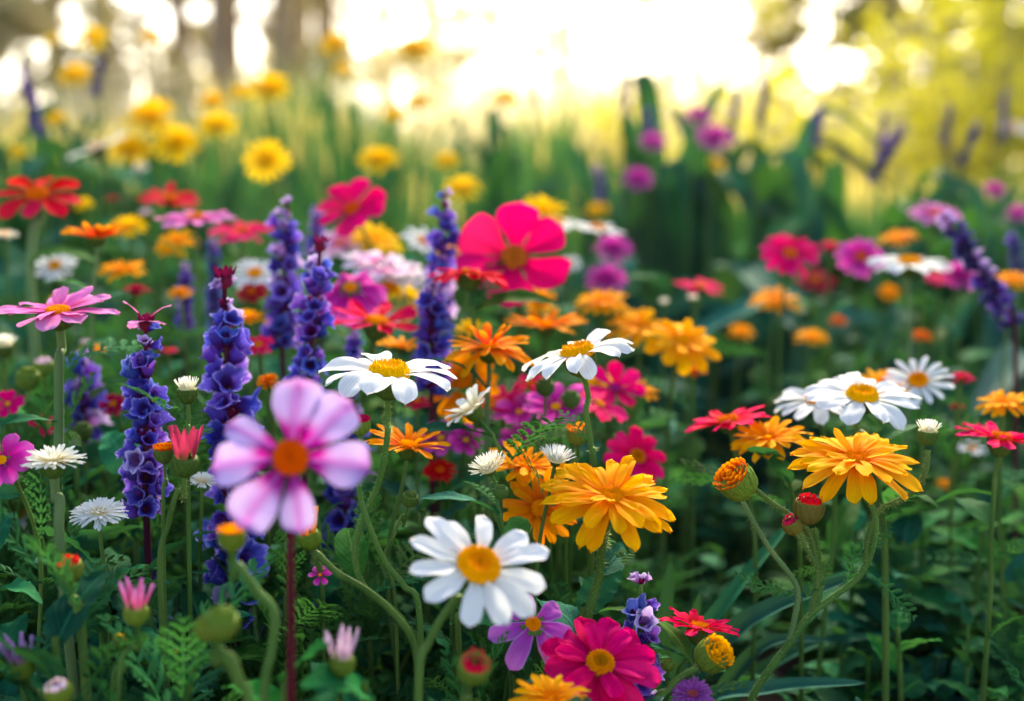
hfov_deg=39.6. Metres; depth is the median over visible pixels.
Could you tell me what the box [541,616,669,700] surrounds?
zinnia
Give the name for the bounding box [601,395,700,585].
ferny plant
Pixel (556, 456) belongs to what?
daisy
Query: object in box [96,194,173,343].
leafy plant
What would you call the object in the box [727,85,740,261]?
lavender
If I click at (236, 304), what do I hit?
leafy plant
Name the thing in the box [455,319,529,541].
marigold
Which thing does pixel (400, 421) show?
leafy plant
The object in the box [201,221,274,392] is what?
zinnia
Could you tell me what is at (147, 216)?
flower bud
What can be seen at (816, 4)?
tree
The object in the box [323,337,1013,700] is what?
ground cover
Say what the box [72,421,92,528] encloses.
flower bud
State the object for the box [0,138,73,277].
leafy plant
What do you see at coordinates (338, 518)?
salvia
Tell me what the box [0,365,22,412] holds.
leafy plant
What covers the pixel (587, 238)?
leafy plant
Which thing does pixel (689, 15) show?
tree
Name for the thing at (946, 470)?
leafy plant
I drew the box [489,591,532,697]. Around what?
leafy plant
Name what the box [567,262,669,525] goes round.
button flower
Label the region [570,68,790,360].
iris plant
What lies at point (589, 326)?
leafy plant
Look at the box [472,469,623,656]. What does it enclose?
leafy plant
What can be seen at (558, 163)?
meadow grass
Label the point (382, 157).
yellow flower
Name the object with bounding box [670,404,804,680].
zinnia
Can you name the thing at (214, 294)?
salvia
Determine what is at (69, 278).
ferny plant
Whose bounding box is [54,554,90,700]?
flower bud
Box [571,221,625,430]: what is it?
daisy
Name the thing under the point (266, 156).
yellow flower
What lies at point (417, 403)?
zinnia
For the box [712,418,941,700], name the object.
marigold
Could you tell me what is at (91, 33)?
yellow flower
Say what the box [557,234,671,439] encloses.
button flower
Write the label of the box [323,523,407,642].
leafy plant
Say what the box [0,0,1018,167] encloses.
sky
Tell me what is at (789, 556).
leafy plant
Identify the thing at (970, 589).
leafy plant
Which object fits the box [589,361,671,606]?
zinnia
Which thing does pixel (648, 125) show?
lavender
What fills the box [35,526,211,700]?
leafy plant
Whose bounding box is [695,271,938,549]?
iris plant
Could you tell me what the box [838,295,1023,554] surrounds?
iris plant
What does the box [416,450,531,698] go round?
daisy
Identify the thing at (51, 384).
ferny plant
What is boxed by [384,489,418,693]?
flower bud
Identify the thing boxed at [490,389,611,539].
ferny plant
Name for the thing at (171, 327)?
leafy plant
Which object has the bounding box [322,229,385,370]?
cosmos
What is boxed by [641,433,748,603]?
leafy plant
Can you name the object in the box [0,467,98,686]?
ferny plant
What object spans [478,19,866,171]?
shrub
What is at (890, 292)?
marigold
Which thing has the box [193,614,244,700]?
flower bud
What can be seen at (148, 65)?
shrub
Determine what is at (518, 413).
cosmos
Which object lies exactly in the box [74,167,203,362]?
leafy plant
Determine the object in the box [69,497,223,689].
daisy
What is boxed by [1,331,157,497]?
ferny plant
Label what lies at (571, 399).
flower bud
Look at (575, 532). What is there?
ferny plant
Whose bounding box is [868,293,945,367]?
leafy plant
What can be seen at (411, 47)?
yellow flower
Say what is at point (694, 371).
marigold
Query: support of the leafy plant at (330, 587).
on the soil
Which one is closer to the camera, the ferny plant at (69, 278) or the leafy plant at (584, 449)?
the leafy plant at (584, 449)
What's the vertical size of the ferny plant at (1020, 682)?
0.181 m
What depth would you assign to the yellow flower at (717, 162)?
2.07 m
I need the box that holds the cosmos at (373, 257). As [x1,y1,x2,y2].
[341,250,425,474]
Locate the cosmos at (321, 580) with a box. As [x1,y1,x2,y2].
[219,565,385,674]
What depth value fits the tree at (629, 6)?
17.93 m
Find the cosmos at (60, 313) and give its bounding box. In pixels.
[0,286,143,598]
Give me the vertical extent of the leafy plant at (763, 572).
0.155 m
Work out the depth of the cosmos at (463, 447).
0.90 m
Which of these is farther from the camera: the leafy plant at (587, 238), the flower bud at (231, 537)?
the leafy plant at (587, 238)
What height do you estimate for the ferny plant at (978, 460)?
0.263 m
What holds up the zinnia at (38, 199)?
on the soil
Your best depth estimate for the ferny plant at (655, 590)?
1.01 m
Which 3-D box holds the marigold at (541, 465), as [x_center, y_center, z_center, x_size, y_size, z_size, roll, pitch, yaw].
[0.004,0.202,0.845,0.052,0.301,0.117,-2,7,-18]
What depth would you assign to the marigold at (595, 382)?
1.02 m
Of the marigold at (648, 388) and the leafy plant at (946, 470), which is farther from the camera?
the leafy plant at (946, 470)
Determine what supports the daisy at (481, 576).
on the soil
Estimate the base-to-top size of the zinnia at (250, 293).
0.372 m
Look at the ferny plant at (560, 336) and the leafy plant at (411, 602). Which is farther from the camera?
the ferny plant at (560, 336)
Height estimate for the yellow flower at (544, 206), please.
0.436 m
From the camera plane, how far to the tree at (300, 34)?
13.63 m
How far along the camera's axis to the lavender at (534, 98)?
2.10 m
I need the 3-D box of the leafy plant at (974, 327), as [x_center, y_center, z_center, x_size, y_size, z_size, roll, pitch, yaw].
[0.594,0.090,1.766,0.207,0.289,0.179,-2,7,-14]
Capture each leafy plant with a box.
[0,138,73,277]
[0,153,109,361]
[0,276,52,388]
[0,325,97,492]
[0,361,30,434]
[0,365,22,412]
[0,511,42,700]
[0,543,112,624]
[0,570,106,700]
[0,602,35,614]
[3,525,187,683]
[11,377,128,564]
[15,365,130,541]
[21,413,181,640]
[29,483,248,691]
[31,158,179,324]
[34,430,187,665]
[35,442,167,575]
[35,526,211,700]
[45,290,131,361]
[51,137,121,270]
[53,329,114,376]
[55,271,161,364]
[63,236,274,416]
[66,310,142,416]
[72,292,129,393]
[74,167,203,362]
[88,324,256,431]
[90,340,176,413]
[92,530,256,700]
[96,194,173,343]
[101,626,208,700]
[106,281,213,390]
[121,421,176,478]
[136,181,248,391]
[136,584,256,700]
[137,390,242,570]
[160,296,228,361]
[167,278,303,396]
[167,360,254,445]
[169,393,265,500]
[170,489,314,676]
[186,514,279,700]
[192,255,265,413]
[201,353,273,414]
[203,405,319,485]
[213,429,324,543]
[219,509,358,700]
[222,638,329,700]
[227,293,273,394]
[241,623,309,700]
[244,257,344,377]
[244,470,442,682]
[248,357,326,516]
[257,410,322,542]
[263,444,417,609]
[290,354,376,476]
[296,452,421,636]
[300,661,375,700]
[303,551,413,700]
[309,427,422,556]
[312,476,444,700]
[316,254,501,447]
[318,399,415,526]
[322,351,377,478]
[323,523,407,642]
[359,269,510,420]
[362,478,575,687]
[377,414,500,590]
[386,445,417,550]
[391,408,535,529]
[394,405,475,523]
[398,369,508,522]
[398,534,515,668]
[404,587,495,700]
[424,320,548,447]
[451,318,463,323]
[457,300,515,431]
[467,375,501,511]
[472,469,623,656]
[476,286,539,445]
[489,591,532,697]
[492,286,643,560]
[494,267,592,340]
[523,277,584,389]
[523,568,633,696]
[535,293,661,452]
[545,439,676,648]
[563,234,601,331]
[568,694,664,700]
[573,275,594,339]
[598,597,653,650]
[624,461,726,602]
[640,277,681,412]
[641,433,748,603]
[647,332,795,556]
[671,646,759,700]
[675,461,791,642]
[680,544,784,693]
[691,247,718,273]
[701,498,803,641]
[708,214,853,305]
[726,498,786,565]
[755,478,818,596]
[767,540,849,692]
[774,422,855,620]
[777,687,827,700]
[778,476,826,544]
[794,498,954,698]
[799,271,861,343]
[800,281,849,358]
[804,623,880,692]
[810,398,971,622]
[818,504,958,681]
[819,429,912,552]
[829,506,971,700]
[830,511,1023,699]
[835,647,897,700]
[838,291,879,362]
[841,480,1001,659]
[844,244,878,291]
[852,277,882,359]
[866,606,1018,700]
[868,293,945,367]
[914,647,974,700]
[915,301,954,360]
[925,486,1014,635]
[926,601,1007,700]
[927,316,1023,521]
[929,510,1023,700]
[930,397,1023,623]
[932,443,1023,618]
[967,311,1023,415]
[974,329,1023,431]
[978,480,1023,638]
[993,598,1023,700]
[1002,465,1023,536]
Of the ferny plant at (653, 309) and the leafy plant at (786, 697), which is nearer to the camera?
the leafy plant at (786, 697)
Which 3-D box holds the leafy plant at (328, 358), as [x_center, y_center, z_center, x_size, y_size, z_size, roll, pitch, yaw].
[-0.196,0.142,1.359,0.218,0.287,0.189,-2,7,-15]
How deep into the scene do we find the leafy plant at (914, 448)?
1.27 m
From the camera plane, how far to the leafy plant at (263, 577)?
0.94 m
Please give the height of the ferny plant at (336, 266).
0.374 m
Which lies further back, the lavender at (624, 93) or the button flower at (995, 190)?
the lavender at (624, 93)
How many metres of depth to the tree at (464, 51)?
15.74 m
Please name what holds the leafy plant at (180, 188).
on the soil
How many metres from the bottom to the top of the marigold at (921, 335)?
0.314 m
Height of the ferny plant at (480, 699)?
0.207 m
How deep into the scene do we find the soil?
1.30 m
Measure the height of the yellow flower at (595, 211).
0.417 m
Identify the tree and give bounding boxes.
[0,0,105,124]
[0,0,141,129]
[8,0,119,118]
[44,9,66,101]
[63,0,245,84]
[72,0,189,122]
[109,0,259,133]
[149,0,269,120]
[190,0,631,139]
[206,0,356,132]
[258,0,453,120]
[267,0,294,113]
[294,3,311,98]
[311,0,396,115]
[337,0,540,133]
[362,0,520,133]
[506,0,612,122]
[519,0,611,127]
[527,0,687,135]
[662,0,767,106]
[664,0,1018,166]
[715,0,824,131]
[731,0,1023,175]
[753,0,879,139]
[807,0,1015,77]
[831,0,973,123]
[962,0,1023,186]
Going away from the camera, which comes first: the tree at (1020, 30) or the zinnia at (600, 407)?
the zinnia at (600, 407)
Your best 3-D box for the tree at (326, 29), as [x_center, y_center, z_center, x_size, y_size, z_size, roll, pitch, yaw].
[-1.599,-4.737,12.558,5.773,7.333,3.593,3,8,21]
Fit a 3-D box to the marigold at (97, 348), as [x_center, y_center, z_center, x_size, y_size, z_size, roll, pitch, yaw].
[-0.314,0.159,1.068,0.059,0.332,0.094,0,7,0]
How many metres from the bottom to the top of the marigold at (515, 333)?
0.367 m
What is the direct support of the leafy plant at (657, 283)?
on the soil
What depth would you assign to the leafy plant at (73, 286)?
1.77 m
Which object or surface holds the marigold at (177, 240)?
on the soil
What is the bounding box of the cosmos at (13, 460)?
[0,433,123,668]
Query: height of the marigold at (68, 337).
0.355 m
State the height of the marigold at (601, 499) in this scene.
0.305 m
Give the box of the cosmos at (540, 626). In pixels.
[488,594,572,700]
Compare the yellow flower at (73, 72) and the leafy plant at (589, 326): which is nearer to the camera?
the leafy plant at (589, 326)
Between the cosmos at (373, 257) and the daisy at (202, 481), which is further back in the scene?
the cosmos at (373, 257)
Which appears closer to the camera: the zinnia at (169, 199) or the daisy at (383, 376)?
the daisy at (383, 376)
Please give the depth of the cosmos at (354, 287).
1.00 m
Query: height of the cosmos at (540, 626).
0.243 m
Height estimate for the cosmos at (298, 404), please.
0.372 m
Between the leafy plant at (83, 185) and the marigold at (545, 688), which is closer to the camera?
the marigold at (545, 688)
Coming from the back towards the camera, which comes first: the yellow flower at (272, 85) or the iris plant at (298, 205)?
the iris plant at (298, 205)
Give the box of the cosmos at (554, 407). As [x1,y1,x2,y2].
[522,383,606,672]
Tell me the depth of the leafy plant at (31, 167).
2.04 m
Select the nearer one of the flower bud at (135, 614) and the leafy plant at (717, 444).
the flower bud at (135, 614)
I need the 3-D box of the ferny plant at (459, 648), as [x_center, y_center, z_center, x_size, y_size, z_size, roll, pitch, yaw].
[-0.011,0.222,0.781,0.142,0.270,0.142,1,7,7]
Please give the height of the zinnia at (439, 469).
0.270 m
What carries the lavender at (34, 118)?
on the soil
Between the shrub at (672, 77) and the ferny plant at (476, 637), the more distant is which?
the shrub at (672, 77)
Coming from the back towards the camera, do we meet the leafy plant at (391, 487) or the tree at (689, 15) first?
the tree at (689, 15)
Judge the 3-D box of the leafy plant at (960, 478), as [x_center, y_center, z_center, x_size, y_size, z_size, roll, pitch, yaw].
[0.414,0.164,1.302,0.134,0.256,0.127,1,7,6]
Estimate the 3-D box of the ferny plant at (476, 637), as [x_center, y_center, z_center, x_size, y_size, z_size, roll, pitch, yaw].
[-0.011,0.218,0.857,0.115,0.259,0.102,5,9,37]
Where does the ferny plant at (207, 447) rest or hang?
on the soil
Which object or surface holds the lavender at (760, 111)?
on the soil
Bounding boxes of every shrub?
[0,75,241,157]
[1,53,401,166]
[1,60,204,139]
[68,77,476,151]
[206,62,600,168]
[343,52,710,173]
[369,13,777,185]
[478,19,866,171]
[485,29,857,188]
[548,62,943,171]
[665,9,1023,204]
[690,0,1023,205]
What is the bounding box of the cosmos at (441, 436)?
[422,420,494,520]
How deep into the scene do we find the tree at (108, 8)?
11.72 m
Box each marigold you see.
[43,221,131,497]
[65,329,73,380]
[80,344,115,443]
[95,259,146,424]
[102,214,148,425]
[154,229,209,415]
[166,286,192,379]
[227,373,335,676]
[242,308,270,543]
[307,423,451,700]
[327,222,403,341]
[375,284,452,553]
[376,336,427,555]
[414,350,537,542]
[430,322,533,650]
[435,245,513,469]
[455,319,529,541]
[473,438,565,674]
[495,287,556,485]
[499,468,577,603]
[502,304,551,489]
[504,309,592,587]
[509,674,590,700]
[529,374,630,616]
[533,455,675,634]
[536,289,643,438]
[555,379,677,610]
[605,308,689,588]
[640,365,707,606]
[641,319,720,598]
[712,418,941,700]
[714,286,802,658]
[716,416,848,700]
[726,323,776,560]
[774,315,871,480]
[787,329,870,632]
[828,369,925,624]
[859,284,899,372]
[877,229,920,424]
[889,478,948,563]
[912,329,964,440]
[925,389,1023,686]
[969,270,1023,541]
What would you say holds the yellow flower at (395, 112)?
on the soil
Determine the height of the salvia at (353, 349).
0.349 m
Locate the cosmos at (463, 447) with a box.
[447,423,483,523]
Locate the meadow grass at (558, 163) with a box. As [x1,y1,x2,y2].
[0,39,1023,380]
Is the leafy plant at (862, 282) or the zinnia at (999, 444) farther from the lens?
the leafy plant at (862, 282)
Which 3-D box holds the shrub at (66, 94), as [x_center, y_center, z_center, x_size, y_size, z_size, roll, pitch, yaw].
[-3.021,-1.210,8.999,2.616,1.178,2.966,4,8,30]
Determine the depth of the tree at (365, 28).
18.98 m
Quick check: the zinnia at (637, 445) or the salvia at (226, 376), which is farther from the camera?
the zinnia at (637, 445)
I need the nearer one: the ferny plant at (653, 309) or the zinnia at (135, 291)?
the zinnia at (135, 291)
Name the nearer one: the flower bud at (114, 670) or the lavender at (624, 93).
the flower bud at (114, 670)
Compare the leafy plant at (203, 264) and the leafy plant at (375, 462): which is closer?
the leafy plant at (375, 462)
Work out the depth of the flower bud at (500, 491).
0.73 m
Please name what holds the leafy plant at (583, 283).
on the soil
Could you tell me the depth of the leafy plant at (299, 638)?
0.75 m
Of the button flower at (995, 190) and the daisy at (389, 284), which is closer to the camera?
the daisy at (389, 284)
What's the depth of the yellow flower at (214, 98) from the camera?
1.89 m
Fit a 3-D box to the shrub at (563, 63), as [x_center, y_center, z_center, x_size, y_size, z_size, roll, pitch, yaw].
[0.793,-2.440,15.033,5.198,2.140,4.589,0,7,0]
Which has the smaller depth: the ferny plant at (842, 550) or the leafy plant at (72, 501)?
the leafy plant at (72, 501)
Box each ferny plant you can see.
[0,289,113,387]
[0,335,67,432]
[0,351,94,617]
[0,371,212,663]
[0,417,73,640]
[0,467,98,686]
[0,535,275,700]
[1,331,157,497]
[2,257,106,360]
[34,393,283,543]
[122,382,212,462]
[154,293,296,424]
[193,529,443,700]
[239,359,423,551]
[267,491,446,700]
[298,250,460,437]
[371,464,499,554]
[380,542,585,700]
[418,525,555,698]
[427,630,533,700]
[458,675,537,700]
[461,454,692,672]
[473,499,632,605]
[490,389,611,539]
[496,254,662,414]
[528,413,669,561]
[528,561,634,627]
[547,435,681,629]
[569,284,710,429]
[581,533,718,654]
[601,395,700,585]
[781,402,972,625]
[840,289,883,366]
[925,387,1023,618]
[969,563,1023,700]
[1003,661,1023,700]
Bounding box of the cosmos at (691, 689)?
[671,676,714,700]
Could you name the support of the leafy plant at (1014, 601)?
on the soil
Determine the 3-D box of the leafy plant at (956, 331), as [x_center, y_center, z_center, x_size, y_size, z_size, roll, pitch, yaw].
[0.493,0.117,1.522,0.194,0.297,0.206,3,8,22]
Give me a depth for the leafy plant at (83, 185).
2.26 m
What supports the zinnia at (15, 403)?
on the soil
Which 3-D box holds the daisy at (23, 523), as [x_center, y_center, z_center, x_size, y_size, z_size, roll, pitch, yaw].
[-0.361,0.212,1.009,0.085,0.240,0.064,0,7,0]
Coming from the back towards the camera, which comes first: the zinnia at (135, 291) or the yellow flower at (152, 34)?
the yellow flower at (152, 34)
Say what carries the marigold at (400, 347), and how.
on the soil
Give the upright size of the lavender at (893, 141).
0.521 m
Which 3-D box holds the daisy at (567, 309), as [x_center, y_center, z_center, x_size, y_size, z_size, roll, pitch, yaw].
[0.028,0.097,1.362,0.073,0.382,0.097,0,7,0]
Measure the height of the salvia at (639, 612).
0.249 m
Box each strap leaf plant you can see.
[652,528,895,700]
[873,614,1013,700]
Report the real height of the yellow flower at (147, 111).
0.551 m
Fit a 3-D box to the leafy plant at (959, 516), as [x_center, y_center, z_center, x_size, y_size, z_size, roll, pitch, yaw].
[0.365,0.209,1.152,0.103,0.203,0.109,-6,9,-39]
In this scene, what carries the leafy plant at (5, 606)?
on the soil
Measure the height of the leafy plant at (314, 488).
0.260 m
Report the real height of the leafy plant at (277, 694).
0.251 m
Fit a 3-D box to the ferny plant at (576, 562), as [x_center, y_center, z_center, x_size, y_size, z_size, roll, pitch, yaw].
[0.018,0.200,1.038,0.202,0.251,0.180,-5,9,-38]
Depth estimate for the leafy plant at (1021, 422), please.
1.70 m
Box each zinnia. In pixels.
[0,176,100,378]
[0,390,52,581]
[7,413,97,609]
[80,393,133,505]
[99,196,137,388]
[119,283,233,521]
[138,182,204,385]
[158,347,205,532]
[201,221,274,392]
[204,334,284,544]
[235,283,268,541]
[317,178,391,414]
[333,298,418,595]
[386,396,472,633]
[414,458,495,535]
[429,267,556,514]
[455,202,570,505]
[462,374,543,571]
[483,385,546,566]
[539,391,628,602]
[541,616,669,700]
[542,426,666,620]
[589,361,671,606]
[636,278,723,629]
[645,607,746,700]
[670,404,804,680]
[759,233,827,669]
[787,268,846,549]
[795,241,855,530]
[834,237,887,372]
[871,371,1023,654]
[887,272,975,419]
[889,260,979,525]
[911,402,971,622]
[936,421,1023,700]
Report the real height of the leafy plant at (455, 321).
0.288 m
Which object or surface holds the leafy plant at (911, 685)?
on the soil
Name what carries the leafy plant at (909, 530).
on the soil
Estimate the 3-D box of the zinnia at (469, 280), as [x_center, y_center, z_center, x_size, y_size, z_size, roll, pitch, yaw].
[-0.021,0.140,0.963,0.100,0.395,0.064,-5,9,-38]
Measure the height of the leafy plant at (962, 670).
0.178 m
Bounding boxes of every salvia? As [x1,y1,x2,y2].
[64,349,112,494]
[114,300,175,616]
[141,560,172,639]
[174,262,195,375]
[193,265,269,666]
[204,237,221,330]
[260,195,304,549]
[283,234,338,555]
[303,204,329,507]
[314,393,375,645]
[337,329,364,399]
[409,270,455,517]
[423,187,460,516]
[620,571,665,700]
[936,210,1023,613]
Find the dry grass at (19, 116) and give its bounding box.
[2,51,1022,254]
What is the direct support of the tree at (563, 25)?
on the ground
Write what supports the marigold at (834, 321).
on the soil
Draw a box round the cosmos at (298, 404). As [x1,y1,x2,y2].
[211,377,370,700]
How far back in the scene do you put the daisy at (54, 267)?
1.16 m
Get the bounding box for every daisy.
[0,229,29,396]
[0,254,77,380]
[0,333,27,545]
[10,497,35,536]
[20,444,156,700]
[67,132,135,338]
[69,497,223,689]
[116,376,286,700]
[132,163,152,332]
[190,472,228,693]
[233,259,280,401]
[318,351,457,643]
[358,257,424,497]
[391,226,435,479]
[404,384,566,692]
[409,515,548,700]
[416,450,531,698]
[512,442,576,674]
[521,329,634,618]
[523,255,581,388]
[542,216,582,460]
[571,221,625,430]
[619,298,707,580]
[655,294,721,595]
[766,377,859,676]
[802,372,947,700]
[828,356,998,613]
[867,254,952,506]
[957,440,987,573]
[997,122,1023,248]
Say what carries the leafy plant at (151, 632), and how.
on the soil
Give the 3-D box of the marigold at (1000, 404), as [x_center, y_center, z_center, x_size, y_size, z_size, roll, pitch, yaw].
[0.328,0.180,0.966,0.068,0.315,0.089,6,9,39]
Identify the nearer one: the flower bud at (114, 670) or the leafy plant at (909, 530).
the flower bud at (114, 670)
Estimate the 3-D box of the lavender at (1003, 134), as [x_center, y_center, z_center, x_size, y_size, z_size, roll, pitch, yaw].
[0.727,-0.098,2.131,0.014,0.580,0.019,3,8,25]
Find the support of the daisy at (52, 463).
on the soil
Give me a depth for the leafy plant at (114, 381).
1.07 m
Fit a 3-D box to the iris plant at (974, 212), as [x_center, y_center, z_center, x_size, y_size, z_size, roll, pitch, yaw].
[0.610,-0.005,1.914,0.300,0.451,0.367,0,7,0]
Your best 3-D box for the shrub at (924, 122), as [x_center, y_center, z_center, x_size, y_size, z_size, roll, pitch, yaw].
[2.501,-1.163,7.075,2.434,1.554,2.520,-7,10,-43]
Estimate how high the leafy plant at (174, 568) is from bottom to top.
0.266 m
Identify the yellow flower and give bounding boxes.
[8,146,30,227]
[44,35,68,279]
[44,110,68,354]
[56,62,93,284]
[73,25,110,326]
[75,197,135,361]
[107,133,154,310]
[119,95,179,310]
[138,27,164,232]
[152,124,201,357]
[197,90,226,252]
[197,111,238,298]
[228,84,250,393]
[242,138,291,357]
[244,71,291,357]
[318,32,352,270]
[331,62,354,270]
[356,146,398,252]
[381,105,407,254]
[395,34,435,380]
[404,93,430,268]
[433,151,459,234]
[443,175,483,512]
[491,89,518,337]
[506,194,566,372]
[586,203,609,284]
[709,156,726,190]
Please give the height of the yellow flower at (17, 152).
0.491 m
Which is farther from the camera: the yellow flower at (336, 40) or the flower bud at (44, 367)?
the yellow flower at (336, 40)
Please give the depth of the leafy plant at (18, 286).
1.66 m
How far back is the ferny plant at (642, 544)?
1.15 m
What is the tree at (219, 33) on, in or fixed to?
on the ground
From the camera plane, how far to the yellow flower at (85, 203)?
1.46 m
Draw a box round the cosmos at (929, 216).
[907,199,975,485]
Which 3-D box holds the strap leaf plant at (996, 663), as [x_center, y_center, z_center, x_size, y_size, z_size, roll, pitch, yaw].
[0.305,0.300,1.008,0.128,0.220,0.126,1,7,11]
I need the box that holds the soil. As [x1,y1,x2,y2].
[249,386,838,700]
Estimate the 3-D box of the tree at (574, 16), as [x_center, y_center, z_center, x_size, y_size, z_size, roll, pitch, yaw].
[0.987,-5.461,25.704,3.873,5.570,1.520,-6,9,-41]
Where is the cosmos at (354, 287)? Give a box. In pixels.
[325,271,416,454]
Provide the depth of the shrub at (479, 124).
10.09 m
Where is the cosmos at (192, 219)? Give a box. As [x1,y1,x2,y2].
[146,210,236,471]
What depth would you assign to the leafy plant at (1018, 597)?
0.99 m
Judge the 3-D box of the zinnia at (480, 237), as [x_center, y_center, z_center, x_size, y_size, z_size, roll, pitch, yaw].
[0.001,0.108,1.055,0.082,0.435,0.088,0,7,0]
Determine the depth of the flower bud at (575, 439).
0.84 m
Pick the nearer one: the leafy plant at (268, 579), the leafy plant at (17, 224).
the leafy plant at (268, 579)
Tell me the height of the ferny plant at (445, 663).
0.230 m
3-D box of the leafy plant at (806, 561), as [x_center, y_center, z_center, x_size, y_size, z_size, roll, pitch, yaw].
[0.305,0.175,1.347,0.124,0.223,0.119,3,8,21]
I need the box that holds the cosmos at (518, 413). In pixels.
[490,393,615,609]
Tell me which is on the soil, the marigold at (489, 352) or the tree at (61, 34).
the marigold at (489, 352)
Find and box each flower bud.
[0,631,43,700]
[14,366,44,446]
[33,356,53,446]
[42,677,72,700]
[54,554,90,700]
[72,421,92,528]
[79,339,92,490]
[110,633,128,690]
[115,576,154,700]
[138,209,153,377]
[153,442,173,654]
[157,425,202,690]
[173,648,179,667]
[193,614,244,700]
[205,604,252,700]
[217,523,278,700]
[296,506,425,700]
[323,623,358,700]
[352,414,426,700]
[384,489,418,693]
[456,648,491,700]
[493,484,513,699]
[528,377,554,595]
[561,389,580,596]
[564,422,585,602]
[654,633,734,696]
[661,657,674,700]
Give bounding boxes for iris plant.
[0,101,182,330]
[72,128,300,306]
[249,93,497,408]
[422,106,579,371]
[495,135,624,326]
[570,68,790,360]
[595,240,810,540]
[669,102,898,289]
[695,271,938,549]
[810,168,1022,363]
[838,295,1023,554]
[869,178,1023,420]
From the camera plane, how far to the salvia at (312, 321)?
0.89 m
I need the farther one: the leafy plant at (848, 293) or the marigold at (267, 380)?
the leafy plant at (848, 293)
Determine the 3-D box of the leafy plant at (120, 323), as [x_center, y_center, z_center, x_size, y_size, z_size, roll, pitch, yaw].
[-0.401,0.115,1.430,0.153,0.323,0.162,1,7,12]
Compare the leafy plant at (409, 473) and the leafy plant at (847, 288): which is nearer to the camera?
the leafy plant at (409, 473)
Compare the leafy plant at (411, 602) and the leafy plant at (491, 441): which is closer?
the leafy plant at (411, 602)
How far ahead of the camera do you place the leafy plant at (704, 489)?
1.44 m
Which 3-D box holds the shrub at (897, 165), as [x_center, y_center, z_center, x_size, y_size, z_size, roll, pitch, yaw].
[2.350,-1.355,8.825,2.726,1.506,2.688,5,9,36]
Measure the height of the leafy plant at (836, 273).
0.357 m
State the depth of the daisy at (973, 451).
1.16 m
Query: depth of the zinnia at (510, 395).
0.98 m
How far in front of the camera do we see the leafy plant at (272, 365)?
1.25 m
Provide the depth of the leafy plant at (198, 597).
0.79 m
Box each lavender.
[19,67,55,355]
[89,54,105,287]
[527,75,538,333]
[592,164,605,250]
[618,75,631,240]
[642,106,654,365]
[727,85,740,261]
[752,68,770,265]
[808,103,824,280]
[864,123,906,344]
[874,110,887,312]
[939,103,954,205]
[957,119,980,212]
[998,89,1009,237]
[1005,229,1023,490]
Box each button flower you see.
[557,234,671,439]
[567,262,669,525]
[621,167,654,257]
[639,131,666,306]
[683,105,710,276]
[695,123,732,279]
[977,181,1007,360]
[1002,205,1023,318]
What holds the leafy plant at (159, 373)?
on the soil
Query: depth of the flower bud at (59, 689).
0.62 m
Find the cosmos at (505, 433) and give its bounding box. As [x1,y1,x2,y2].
[444,423,576,566]
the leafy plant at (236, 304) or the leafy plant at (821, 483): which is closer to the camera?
the leafy plant at (821, 483)
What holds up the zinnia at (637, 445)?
on the soil
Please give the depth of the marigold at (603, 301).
1.14 m
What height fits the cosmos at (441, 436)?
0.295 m
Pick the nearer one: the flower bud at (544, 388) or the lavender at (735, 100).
the flower bud at (544, 388)
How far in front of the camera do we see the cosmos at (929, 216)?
1.31 m
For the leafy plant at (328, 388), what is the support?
on the soil
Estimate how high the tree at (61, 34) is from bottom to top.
8.057 m
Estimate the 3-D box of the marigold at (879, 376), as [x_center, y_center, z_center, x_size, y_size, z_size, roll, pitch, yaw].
[0.261,0.171,1.030,0.041,0.317,0.118,-1,7,-9]
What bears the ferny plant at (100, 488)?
on the soil
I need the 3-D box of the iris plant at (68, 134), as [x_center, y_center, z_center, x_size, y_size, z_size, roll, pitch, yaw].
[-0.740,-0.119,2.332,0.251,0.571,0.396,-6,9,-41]
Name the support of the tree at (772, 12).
on the ground
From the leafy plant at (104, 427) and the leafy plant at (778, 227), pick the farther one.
the leafy plant at (778, 227)
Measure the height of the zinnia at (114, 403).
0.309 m
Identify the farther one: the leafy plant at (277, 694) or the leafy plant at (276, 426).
the leafy plant at (276, 426)
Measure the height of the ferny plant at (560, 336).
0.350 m
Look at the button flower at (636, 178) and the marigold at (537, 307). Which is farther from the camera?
the button flower at (636, 178)
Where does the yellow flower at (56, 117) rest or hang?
on the soil
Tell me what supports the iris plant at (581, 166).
on the soil
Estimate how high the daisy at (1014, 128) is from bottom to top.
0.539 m

